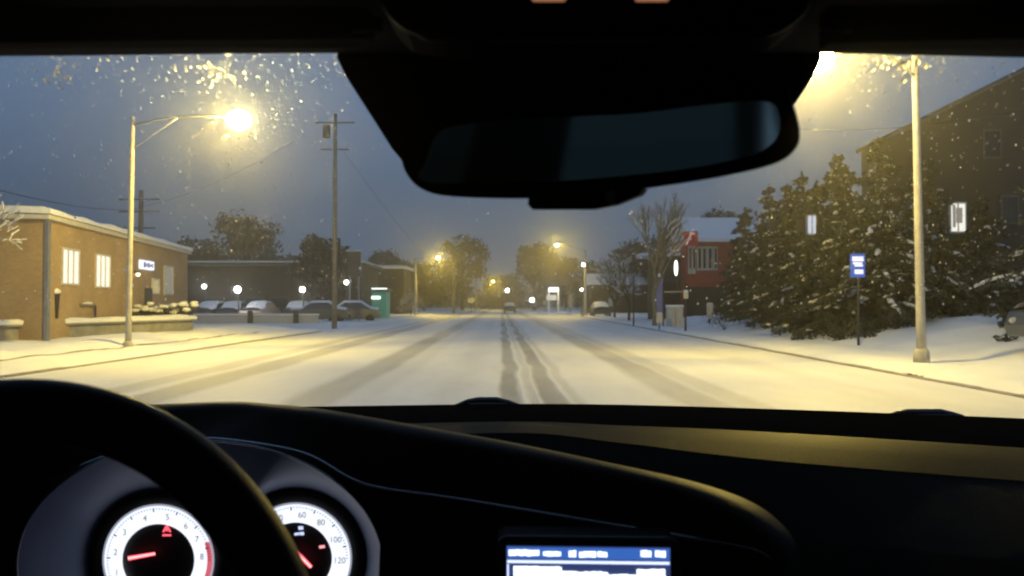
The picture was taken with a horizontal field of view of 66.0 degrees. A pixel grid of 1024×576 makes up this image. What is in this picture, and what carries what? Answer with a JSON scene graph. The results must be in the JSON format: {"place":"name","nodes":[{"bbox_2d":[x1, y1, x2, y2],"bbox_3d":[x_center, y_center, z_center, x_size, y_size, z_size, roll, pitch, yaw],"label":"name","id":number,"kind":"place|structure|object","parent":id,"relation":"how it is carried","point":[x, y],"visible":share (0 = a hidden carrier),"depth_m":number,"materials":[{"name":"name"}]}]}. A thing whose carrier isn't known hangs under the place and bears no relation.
{"place":"outdoors","nodes":[
{"label":"outdoors","id":0,"kind":"place"},
{"bbox_2d":[54,288,60,317],"bbox_3d":[-14.914,0.483,25.489,0.555,1.000,0.552,0,-1,0],"label":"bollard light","id":1,"kind":"object","parent":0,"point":[57,292],"visible":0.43,"depth_m":25.44,"materials":[{"name":"metal"}]},
{"bbox_2d":[0,306,1023,393],"bbox_3d":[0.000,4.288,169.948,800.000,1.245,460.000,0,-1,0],"label":"ground","id":2,"kind":"structure","parent":0,"point":[968,350],"depth_m":22.23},
{"bbox_2d":[0,186,26,249],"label":"bare tree","id":3,"kind":"object","parent":2,"relation":"on","point":[10,223],"visible":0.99,"depth_m":21.75,"materials":[{"name":"brown plant"}]},
{"bbox_2d":[0,205,192,340],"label":"brick building","id":4,"kind":"structure","parent":2,"relation":"on","point":[78,255],"depth_m":26.71,"materials":[{"name":"brown"}]},
{"bbox_2d":[61,247,79,285],"bbox_3d":[-14.888,-0.711,26.573,0.070,1.243,1.483,0,-1,-9],"label":"window","id":5,"kind":"structure","parent":4,"relation":"in","point":[70,258],"depth_m":26.58,"materials":[{"name":"white"}]},
{"bbox_2d":[94,253,110,288],"bbox_3d":[-15.352,-0.628,29.560,0.070,1.279,1.553,0,-1,-9],"label":"window","id":6,"kind":"structure","parent":4,"relation":"in","point":[102,261],"depth_m":29.55,"materials":[{"name":"white"}]},
{"bbox_2d":[139,260,153,270],"bbox_3d":[-16.103,-1.004,34.742,0.125,0.388,1.835,0,-1,-9],"label":"wall sign","id":7,"kind":"object","parent":4,"relation":"attached to","point":[144,264],"visible":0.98,"depth_m":34.53,"materials":[{"name":"white"}]},
{"bbox_2d":[144,288,152,315],"bbox_3d":[-16.169,1.063,35.136,0.135,2.100,1.000,0,-1,-9],"label":"door","id":8,"kind":"structure","parent":4,"relation":"in","point":[148,291],"depth_m":34.92,"materials":[{"name":"metal"}]},
{"bbox_2d":[152,278,159,293],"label":"window","id":9,"kind":"structure","parent":4,"relation":"in","point":[156,289],"depth_m":36.24,"materials":[{"name":"beige"}]},
{"bbox_2d":[164,265,173,294],"bbox_3d":[-16.714,-0.370,38.340,0.070,1.425,1.539,0,-1,-9],"label":"window","id":10,"kind":"structure","parent":4,"relation":"in","point":[168,270],"depth_m":38.36,"materials":[{"name":"white"}]},
{"bbox_2d":[0,314,196,340],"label":"planter wall","id":11,"kind":"structure","parent":2,"relation":"on","point":[79,327],"depth_m":28.56,"materials":[{"name":"concrete"}]},
{"bbox_2d":[79,302,96,316],"bbox_3d":[-15.286,0.586,28.003,0.589,0.915,1.345,0,-1,-7],"label":"bench","id":12,"kind":"object","parent":11,"relation":"on","point":[90,304],"visible":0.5,"depth_m":28.25,"materials":[{"name":"brown wood"}]},
{"bbox_2d":[132,304,152,315],"bbox_3d":[-15.736,1.029,33.355,1.104,0.671,1.023,-1,-1,32],"label":"shrub","id":13,"kind":"object","parent":11,"relation":"on","point":[143,310],"visible":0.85,"depth_m":33.22,"materials":[{"name":"green plant"}]},
{"bbox_2d":[147,302,170,314],"bbox_3d":[-15.077,0.985,33.554,1.086,0.810,1.054,0,-1,0],"label":"shrub","id":14,"kind":"object","parent":11,"relation":"on","point":[153,305],"visible":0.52,"depth_m":33.37,"materials":[{"name":"green plant"}]},
{"bbox_2d":[153,305,181,314],"bbox_3d":[-14.557,1.040,33.513,1.153,0.660,1.242,0,-1,0],"label":"shrub","id":15,"kind":"object","parent":11,"relation":"on","point":[164,307],"visible":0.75,"depth_m":33.19,"materials":[{"name":"green plant"}]},
{"bbox_2d":[167,301,200,315],"bbox_3d":[-13.872,0.962,33.358,1.058,0.825,1.088,-1,-1,24],"label":"shrub","id":16,"kind":"object","parent":11,"relation":"on","point":[185,308],"visible":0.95,"depth_m":33.24,"materials":[{"name":"green plant"}]},
{"bbox_2d":[0,332,257,360],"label":"path","id":17,"kind":"structure","parent":2,"relation":"on","point":[113,348],"depth_m":21.62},
{"bbox_2d":[119,190,159,233],"bbox_3d":[-23.590,-1.898,50.026,2.600,8.626,0.445,0,-1,0],"label":"utility pole","id":18,"kind":"object","parent":2,"relation":"on","point":[140,227],"visible":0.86,"depth_m":49.95,"materials":[{"name":"brown wood"}]},
{"bbox_2d":[0,190,137,209],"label":"overhead cable","id":19,"kind":"object","parent":18,"relation":"attached to","point":[59,203],"visible":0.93,"depth_m":35.89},
{"bbox_2d":[134,123,317,208],"bbox_3d":[-17.715,-7.265,47.656,14.314,4.479,0.020,0,-1,20],"label":"overhead cable","id":20,"kind":"object","parent":18,"relation":"attached to","point":[232,174],"visible":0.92,"depth_m":47.24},
{"bbox_2d":[0,331,322,378],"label":"kerb","id":21,"kind":"structure","parent":2,"relation":"on","point":[33,372],"depth_m":19.49,"materials":[{"name":"concrete"}]},
{"bbox_2d":[123,113,248,346],"bbox_3d":[-9.417,-1.552,22.681,3.947,7.025,0.672,0,-1,9],"label":"street lamp","id":22,"kind":"object","parent":2,"relation":"on","point":[128,342],"visible":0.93,"depth_m":22.98,"materials":[{"name":"metal"}]},
{"bbox_2d":[176,235,227,260],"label":"tree","id":23,"kind":"object","parent":2,"relation":"on","point":[193,256],"visible":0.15,"depth_m":94.53,"materials":[{"name":"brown plant"}]},
{"bbox_2d":[189,301,224,315],"bbox_3d":[-23.919,1.842,62.999,1.800,1.675,4.347,0,-1,4],"label":"parked car","id":24,"kind":"object","parent":2,"relation":"on","point":[208,307],"visible":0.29,"depth_m":61.80,"materials":[{"name":"paint"}]},
{"bbox_2d":[215,301,247,313],"bbox_3d":[-22.306,1.851,63.494,1.897,1.677,4.386,0,-1,0],"label":"parked car","id":25,"kind":"object","parent":2,"relation":"on","point":[229,307],"visible":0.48,"depth_m":62.30,"materials":[{"name":"paint"}]},
{"bbox_2d":[233,285,242,313],"bbox_3d":[-20.897,1.200,60.023,0.576,2.836,0.550,0,-1,0],"label":"area light","id":26,"kind":"object","parent":2,"relation":"on","point":[237,289],"visible":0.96,"depth_m":59.99,"materials":[{"name":"white glass"}]},
{"bbox_2d":[195,209,285,260],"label":"tree","id":27,"kind":"object","parent":2,"relation":"on","point":[249,243],"visible":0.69,"depth_m":91.30,"materials":[{"name":"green plant"}]},
{"bbox_2d":[193,311,319,323],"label":"wall","id":28,"kind":"structure","parent":2,"relation":"on","point":[251,317],"depth_m":51.88,"materials":[{"name":"concrete"}]},
{"bbox_2d":[239,300,280,313],"bbox_3d":[-19.763,1.813,61.999,1.800,1.691,4.347,0,-1,4],"label":"parked car","id":29,"kind":"object","parent":2,"relation":"on","point":[264,307],"visible":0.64,"depth_m":61.01,"materials":[{"name":"paint"}]},
{"bbox_2d":[272,251,296,260],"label":"tree","id":30,"kind":"object","parent":2,"relation":"on","point":[292,258],"visible":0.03,"depth_m":100.66,"materials":[{"name":"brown plant"}]},
{"bbox_2d":[187,261,382,318],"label":"long shed","id":31,"kind":"structure","parent":2,"relation":"on","point":[275,284],"depth_m":66.02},
{"bbox_2d":[206,297,225,301],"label":"window","id":32,"kind":"structure","parent":31,"relation":"in","point":[207,298],"depth_m":65.87,"materials":[{"name":"grey"}]},
{"bbox_2d":[245,297,263,303],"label":"window","id":33,"kind":"structure","parent":31,"relation":"in","point":[247,299],"depth_m":65.87,"materials":[{"name":"grey"}]},
{"bbox_2d":[270,297,289,308],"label":"window","id":34,"kind":"structure","parent":31,"relation":"in","point":[280,302],"depth_m":65.86,"materials":[{"name":"grey"}]},
{"bbox_2d":[282,301,308,313],"bbox_3d":[-17.014,1.840,62.999,1.800,1.678,4.346,0,-1,-3],"label":"parked car","id":35,"kind":"object","parent":2,"relation":"on","point":[287,310],"visible":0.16,"depth_m":61.90,"materials":[{"name":"paint"}]},
{"bbox_2d":[288,300,350,320],"bbox_3d":[-14.107,1.742,57.979,4.350,1.671,1.800,0,-1,-6],"label":"parked car","id":36,"kind":"object","parent":2,"relation":"on","point":[323,308],"visible":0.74,"depth_m":57.21,"materials":[{"name":"paint"}]},
{"bbox_2d":[289,232,354,319],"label":"tree","id":37,"kind":"object","parent":2,"relation":"on","point":[309,269],"visible":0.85,"depth_m":63.32,"materials":[{"name":"green plant"}]},
{"bbox_2d":[314,113,354,328],"bbox_3d":[-10.135,-3.847,45.087,2.300,12.322,0.440,0,-1,0],"label":"utility pole","id":38,"kind":"object","parent":2,"relation":"on","point":[326,131],"visible":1,"depth_m":44.99,"materials":[{"name":"brown wood"}]},
{"bbox_2d":[328,300,380,320],"bbox_3d":[-12.159,1.777,59.980,4.349,1.682,1.800,0,-1,-9],"label":"parked car","id":39,"kind":"object","parent":2,"relation":"on","point":[359,309],"visible":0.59,"depth_m":59.28,"materials":[{"name":"paint"}]},
{"bbox_2d":[347,250,361,319],"bbox_3d":[-12.010,-0.131,60.015,1.100,5.498,0.300,0,-1,0],"label":"signpost","id":40,"kind":"object","parent":2,"relation":"on","point":[354,260],"visible":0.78,"depth_m":59.96,"materials":[{"name":"metal"}]},
{"bbox_2d":[371,288,392,317],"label":"green kiosk","id":41,"kind":"object","parent":2,"relation":"on","point":[380,297],"visible":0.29,"depth_m":70.79,"materials":[{"name":"teal"}]},
{"bbox_2d":[368,248,410,266],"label":"tree","id":42,"kind":"object","parent":2,"relation":"on","point":[387,257],"visible":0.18,"depth_m":148.04,"materials":[{"name":"brown plant"}]},
{"bbox_2d":[378,265,413,313],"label":"flat roofed shop","id":43,"kind":"structure","parent":2,"relation":"on","point":[397,280],"depth_m":100.04,"materials":[{"name":"brick"}]},
{"bbox_2d":[396,291,425,315],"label":"frosted bush","id":44,"kind":"object","parent":2,"relation":"on","point":[409,295],"visible":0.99,"depth_m":83.86,"materials":[{"name":"brown plant"}]},
{"bbox_2d":[414,256,440,314],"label":"street lamp","id":45,"kind":"object","parent":2,"relation":"on","point":[415,279],"visible":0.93,"depth_m":91.96,"materials":[{"name":"metal"}]},
{"bbox_2d":[407,261,449,309],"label":"tree","id":46,"kind":"object","parent":2,"relation":"on","point":[434,291],"visible":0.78,"depth_m":158.17,"materials":[{"name":"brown plant"}]},
{"bbox_2d":[431,233,490,309],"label":"tree","id":47,"kind":"object","parent":2,"relation":"on","point":[476,264],"visible":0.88,"depth_m":168.16,"materials":[{"name":"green plant"}]},
{"bbox_2d":[475,280,485,309],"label":"street lamp","id":48,"kind":"object","parent":2,"relation":"on","point":[476,283],"visible":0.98,"depth_m":174.93,"materials":[{"name":"metal"}]},
{"bbox_2d":[412,281,582,307],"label":"distant wood","id":49,"kind":"object","parent":2,"relation":"on","point":[481,299],"visible":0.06,"depth_m":256.17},
{"bbox_2d":[482,272,527,308],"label":"tree","id":50,"kind":"object","parent":2,"relation":"on","point":[498,285],"visible":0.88,"depth_m":212.25,"materials":[{"name":"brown plant"}]},
{"bbox_2d":[514,241,562,310],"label":"tree","id":51,"kind":"object","parent":2,"relation":"on","point":[531,273],"visible":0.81,"depth_m":168.30,"materials":[{"name":"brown plant"}]},
{"bbox_2d":[546,287,558,312],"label":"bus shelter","id":52,"kind":"object","parent":2,"relation":"on","point":[551,297],"visible":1,"depth_m":124.84,"materials":[{"name":"white"}]},
{"bbox_2d":[540,256,588,309],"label":"tree","id":53,"kind":"object","parent":2,"relation":"on","point":[564,268],"visible":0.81,"depth_m":163.08,"materials":[{"name":"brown plant"}]},
{"bbox_2d":[555,243,587,314],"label":"street lamp","id":54,"kind":"object","parent":2,"relation":"on","point":[585,297],"visible":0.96,"depth_m":87.92,"materials":[{"name":"metal"}]},
{"bbox_2d":[568,260,607,303],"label":"tree","id":55,"kind":"object","parent":2,"relation":"on","point":[578,286],"visible":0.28,"depth_m":128.35,"materials":[{"name":"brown plant"}]},
{"bbox_2d":[590,301,609,315],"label":"parked car","id":56,"kind":"object","parent":2,"relation":"on","point":[597,307],"visible":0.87,"depth_m":82.37,"materials":[{"name":"paint"}]},
{"bbox_2d":[589,248,642,320],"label":"bare tree","id":57,"kind":"object","parent":2,"relation":"on","point":[620,275],"visible":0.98,"depth_m":59.74,"materials":[{"name":"brown plant"}]},
{"bbox_2d":[586,274,647,312],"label":"distant house","id":58,"kind":"structure","parent":2,"relation":"on","point":[597,292],"depth_m":105.00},
{"bbox_2d":[597,266,639,317],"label":"bare tree","id":59,"kind":"object","parent":2,"relation":"on","point":[613,291],"visible":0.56,"depth_m":71.95,"materials":[{"name":"brown plant"}]},
{"bbox_2d":[602,236,654,277],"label":"tree","id":60,"kind":"object","parent":2,"relation":"on","point":[638,247],"visible":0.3,"depth_m":108.32,"materials":[{"name":"brown plant"}]},
{"bbox_2d":[632,253,635,325],"bbox_3d":[7.724,0.112,49.980,0.280,4.605,0.155,0,-1,0],"label":"street sign","id":61,"kind":"object","parent":2,"relation":"on","point":[633,257],"visible":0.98,"depth_m":49.97,"materials":[{"name":"metal"}]},
{"bbox_2d":[639,231,668,279],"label":"tree","id":62,"kind":"object","parent":2,"relation":"on","point":[645,272],"visible":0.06,"depth_m":105.14,"materials":[{"name":"brown plant"}]},
{"bbox_2d":[636,253,680,318],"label":"annexe","id":63,"kind":"structure","parent":2,"relation":"on","point":[668,279],"depth_m":58.03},
{"bbox_2d":[656,277,662,312],"bbox_3d":[10.779,0.875,57.894,0.650,3.400,0.120,0,-1,0],"label":"banner","id":64,"kind":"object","parent":63,"relation":"in","point":[659,291],"depth_m":57.83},
{"bbox_2d":[625,193,692,325],"bbox_3d":[8.961,-1.748,45.937,4.904,8.374,3.719,1,-2,-39],"label":"bare tree","id":65,"kind":"object","parent":2,"relation":"on","point":[673,218],"visible":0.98,"depth_m":45.68,"materials":[{"name":"brown plant"}]},
{"bbox_2d":[656,313,661,329],"bbox_3d":[7.469,1.677,39.937,0.300,0.868,0.135,0,-1,0],"label":"street sign","id":66,"kind":"object","parent":2,"relation":"on","point":[659,318],"visible":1,"depth_m":39.90,"materials":[{"name":"metal"}]},
{"bbox_2d":[662,283,685,325],"bbox_3d":[9.274,1.014,44.989,1.359,2.600,0.080,0,-1,0],"label":"gate frame","id":67,"kind":"object","parent":2,"relation":"on","point":[663,291],"visible":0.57,"depth_m":44.98,"materials":[{"name":"metal"}]},
{"bbox_2d":[665,305,683,326],"bbox_3d":[9.068,1.581,43.977,0.920,1.275,0.660,0,-1,0],"label":"utility cabinet","id":68,"kind":"object","parent":2,"relation":"on","point":[674,315],"visible":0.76,"depth_m":43.68,"materials":[{"name":"metal"}]},
{"bbox_2d":[674,261,677,304],"bbox_3d":[11.478,0.286,55.076,0.228,4.464,0.389,0,-1,18],"label":"street lamp","id":69,"kind":"object","parent":2,"relation":"on","point":[676,268],"visible":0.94,"depth_m":55.16,"materials":[{"name":"white"}]},
{"bbox_2d":[684,290,687,330],"bbox_3d":[8.152,1.073,36.958,0.220,1.956,0.155,0,-1,0],"label":"street sign","id":70,"kind":"object","parent":2,"relation":"on","point":[685,295],"visible":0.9,"depth_m":36.93,"materials":[{"name":"metal"}]},
{"bbox_2d":[707,303,712,323],"bbox_3d":[11.031,1.465,43.947,0.350,1.255,0.145,0,-1,0],"label":"street sign","id":71,"kind":"object","parent":2,"relation":"on","point":[710,307],"visible":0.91,"depth_m":43.91,"materials":[{"name":"metal"}]},
{"bbox_2d":[665,218,756,316],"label":"red building","id":72,"kind":"structure","parent":2,"relation":"on","point":[700,270],"depth_m":56.03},
{"bbox_2d":[688,246,690,273],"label":"window","id":73,"kind":"structure","parent":72,"relation":"in","point":[689,247],"depth_m":55.97,"materials":[{"name":"grey glass"}]},
{"bbox_2d":[683,231,697,245],"bbox_3d":[12.538,-3.487,55.352,1.000,1.000,0.310,0,-1,0],"label":"shop sign","id":74,"kind":"object","parent":72,"relation":"attached to","point":[693,235],"visible":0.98,"depth_m":55.26,"materials":[{"name":"red"}]},
{"bbox_2d":[692,246,695,273],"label":"window","id":75,"kind":"structure","parent":72,"relation":"in","point":[693,247],"depth_m":55.97,"materials":[{"name":"grey glass"}]},
{"bbox_2d":[697,246,701,269],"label":"window","id":76,"kind":"structure","parent":72,"relation":"in","point":[699,248],"depth_m":55.97,"materials":[{"name":"grey glass"}]},
{"bbox_2d":[702,246,706,269],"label":"window","id":77,"kind":"structure","parent":72,"relation":"in","point":[704,248],"depth_m":55.97,"materials":[{"name":"grey glass"}]},
{"bbox_2d":[707,246,712,269],"bbox_3d":[14.056,-2.106,56.014,0.420,1.700,0.100,0,-1,0],"label":"window","id":78,"kind":"structure","parent":72,"relation":"in","point":[709,248],"depth_m":55.97,"materials":[{"name":"grey glass"}]},
{"bbox_2d":[713,246,717,269],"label":"window","id":79,"kind":"structure","parent":72,"relation":"in","point":[715,248],"depth_m":55.97,"materials":[{"name":"grey glass"}]},
{"bbox_2d":[701,205,737,217],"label":"tree","id":80,"kind":"object","parent":2,"relation":"on","point":[717,215],"visible":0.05,"depth_m":89.32,"materials":[{"name":"green plant"}]},
{"bbox_2d":[703,306,743,329],"bbox_3d":[10.007,1.445,37.787,1.541,1.255,2.162,1,-1,-34],"label":"shrub","id":81,"kind":"object","parent":2,"relation":"on","point":[719,320],"visible":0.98,"depth_m":37.70,"materials":[{"name":"green plant"}]},
{"bbox_2d":[713,207,765,319],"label":"conifer tree","id":82,"kind":"object","parent":2,"relation":"on","point":[743,222],"visible":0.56,"depth_m":44.90,"materials":[{"name":"green plant"}]},
{"bbox_2d":[725,184,780,322],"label":"conifer tree","id":83,"kind":"object","parent":2,"relation":"on","point":[769,202],"visible":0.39,"depth_m":39.85,"materials":[{"name":"green plant"}]},
{"bbox_2d":[738,183,801,328],"bbox_3d":[12.202,-1.335,34.943,4.164,6.646,4.252,0,-1,0],"label":"conifer tree","id":84,"kind":"object","parent":2,"relation":"on","point":[788,208],"visible":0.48,"depth_m":34.85,"materials":[{"name":"green plant"}]},
{"bbox_2d":[751,171,814,322],"bbox_3d":[13.835,-1.910,37.547,4.828,7.435,4.228,0,-1,21],"label":"conifer tree","id":85,"kind":"object","parent":2,"relation":"on","point":[799,192],"visible":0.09,"depth_m":37.44,"materials":[{"name":"green plant"}]},
{"bbox_2d":[760,179,842,336],"bbox_3d":[11.579,-0.950,30.184,4.002,6.511,3.919,1,-2,-43],"label":"conifer tree","id":86,"kind":"object","parent":2,"relation":"on","point":[805,260],"visible":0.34,"depth_m":29.91,"materials":[{"name":"green plant"}]},
{"bbox_2d":[580,316,1023,397],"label":"kerb","id":87,"kind":"structure","parent":2,"relation":"on","point":[931,379],"depth_m":16.80,"materials":[{"name":"concrete"}]},
{"bbox_2d":[766,153,860,322],"bbox_3d":[14.002,-1.894,33.604,4.717,7.725,4.905,1,-1,-26],"label":"conifer tree","id":88,"kind":"object","parent":2,"relation":"on","point":[831,177],"visible":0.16,"depth_m":33.45,"materials":[{"name":"green plant"}]},
{"bbox_2d":[791,164,887,339],"bbox_3d":[11.786,-1.247,28.132,3.985,6.376,4.266,0,-1,0],"label":"conifer tree","id":89,"kind":"object","parent":2,"relation":"on","point":[834,253],"visible":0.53,"depth_m":27.84,"materials":[{"name":"green plant"}]},
{"bbox_2d":[821,316,877,340],"bbox_3d":[10.842,1.315,25.446,1.879,0.833,1.531,-1,-2,41],"label":"shrub","id":90,"kind":"object","parent":2,"relation":"on","point":[854,330],"visible":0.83,"depth_m":25.27,"materials":[{"name":"green plant"}]},
{"bbox_2d":[850,254,864,344],"bbox_3d":[10.280,0.356,23.463,0.440,2.742,0.139,0,-1,0],"label":"street sign","id":91,"kind":"object","parent":2,"relation":"on","point":[857,264],"visible":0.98,"depth_m":23.43,"materials":[{"name":"metal"}]},
{"bbox_2d":[796,137,952,340],"bbox_3d":[12.293,-1.546,26.592,4.272,7.190,4.679,1,-2,-44],"label":"conifer tree","id":92,"kind":"object","parent":2,"relation":"on","point":[872,229],"visible":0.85,"depth_m":26.17,"materials":[{"name":"green plant"}]},
{"bbox_2d":[821,53,929,362],"bbox_3d":[7.585,-1.905,16.730,3.174,7.263,0.678,0,-1,-14],"label":"street lamp","id":93,"kind":"object","parent":2,"relation":"on","point":[921,353],"visible":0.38,"depth_m":17.04,"materials":[{"name":"metal"}]},
{"bbox_2d":[767,67,1023,309],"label":"gabled house","id":94,"kind":"structure","parent":2,"relation":"on","point":[990,179],"depth_m":30.11,"materials":[{"name":"brick"}]},
{"bbox_2d":[806,214,815,234],"bbox_3d":[12.739,-2.684,33.439,0.500,0.890,0.125,0,-1,0],"label":"window","id":95,"kind":"structure","parent":94,"relation":"in","point":[810,219],"depth_m":33.41,"materials":[{"name":"white"}]},
{"bbox_2d":[805,110,1023,129],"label":"overhead cable","id":96,"kind":"object","parent":94,"relation":"attached to","point":[936,123],"visible":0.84,"depth_m":29.08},
{"bbox_2d":[948,202,966,232],"bbox_3d":[16.976,-2.683,29.998,0.660,1.190,0.125,0,-1,0],"label":"window","id":97,"kind":"structure","parent":94,"relation":"in","point":[957,224],"depth_m":29.96,"materials":[{"name":"white"}]},
{"bbox_2d":[982,129,1001,158],"bbox_3d":[18.321,-5.497,30.068,0.700,1.100,0.080,0,-1,0],"label":"window","id":98,"kind":"structure","parent":94,"relation":"in","point":[988,135],"depth_m":30.03,"materials":[{"name":"grey glass"}]},
{"bbox_2d":[1000,195,1018,223],"bbox_3d":[18.961,-2.988,30.017,0.700,1.100,0.080,0,-1,0],"label":"window","id":99,"kind":"structure","parent":94,"relation":"in","point":[1009,204],"depth_m":29.98,"materials":[{"name":"grey glass"}]},
{"bbox_2d":[878,308,928,328],"bbox_3d":[12.285,0.985,25.022,1.429,0.798,1.807,0,-1,0],"label":"shrub","id":100,"kind":"object","parent":2,"relation":"on","point":[887,318],"visible":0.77,"depth_m":24.86,"materials":[{"name":"green plant"}]},
{"bbox_2d":[872,150,994,323],"bbox_3d":[14.133,-1.656,27.021,4.032,6.223,3.996,0,-1,-17],"label":"conifer tree","id":101,"kind":"object","parent":2,"relation":"on","point":[940,250],"visible":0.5,"depth_m":26.46,"materials":[{"name":"green plant"}]},
{"bbox_2d":[930,298,979,316],"bbox_3d":[14.258,0.662,25.886,1.991,0.710,1.503,-1,-1,26],"label":"shrub","id":102,"kind":"object","parent":2,"relation":"on","point":[961,307],"visible":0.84,"depth_m":25.78,"materials":[{"name":"green plant"}]},
{"bbox_2d":[930,192,1023,315],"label":"conifer tree","id":103,"kind":"object","parent":2,"relation":"on","point":[990,247],"visible":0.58,"depth_m":26.54,"materials":[{"name":"green plant"}]},
{"bbox_2d":[963,182,1023,341],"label":"conifer tree","id":104,"kind":"object","parent":2,"relation":"on","point":[1014,255],"visible":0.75,"depth_m":21.25,"materials":[{"name":"green plant"}]},
{"bbox_2d":[1004,303,1023,336],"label":"parked car","id":105,"kind":"object","parent":2,"relation":"on","point":[1014,324],"visible":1,"depth_m":17.54,"materials":[{"name":"paint"}]},
{"bbox_2d":[0,53,1023,306],"label":"sky","id":106,"kind":"structure","parent":0,"point":[408,204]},
{"bbox_2d":[1,307,1023,417],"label":"road","id":107,"kind":"structure","parent":0,"point":[525,355],"depth_m":15.88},
{"bbox_2d":[451,268,458,312],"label":"utility pole","id":108,"kind":"object","parent":107,"relation":"on","point":[453,301],"visible":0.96,"depth_m":119.89,"materials":[{"name":"brown wood"}]},
{"bbox_2d":[503,302,515,312],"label":"parked car","id":109,"kind":"object","parent":107,"relation":"on","point":[509,306],"visible":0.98,"depth_m":116.34,"materials":[{"name":"paint"}]},
{"bbox_2d":[0,0,1023,575],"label":"car","id":110,"kind":"object","parent":107,"relation":"on","point":[568,104],"visible":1,"depth_m":0.63,"materials":[{"name":"black plastic"}]},
{"bbox_2d":[2,55,1022,307],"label":"falling snow","id":111,"kind":"structure","parent":0,"point":[486,215],"depth_m":13.54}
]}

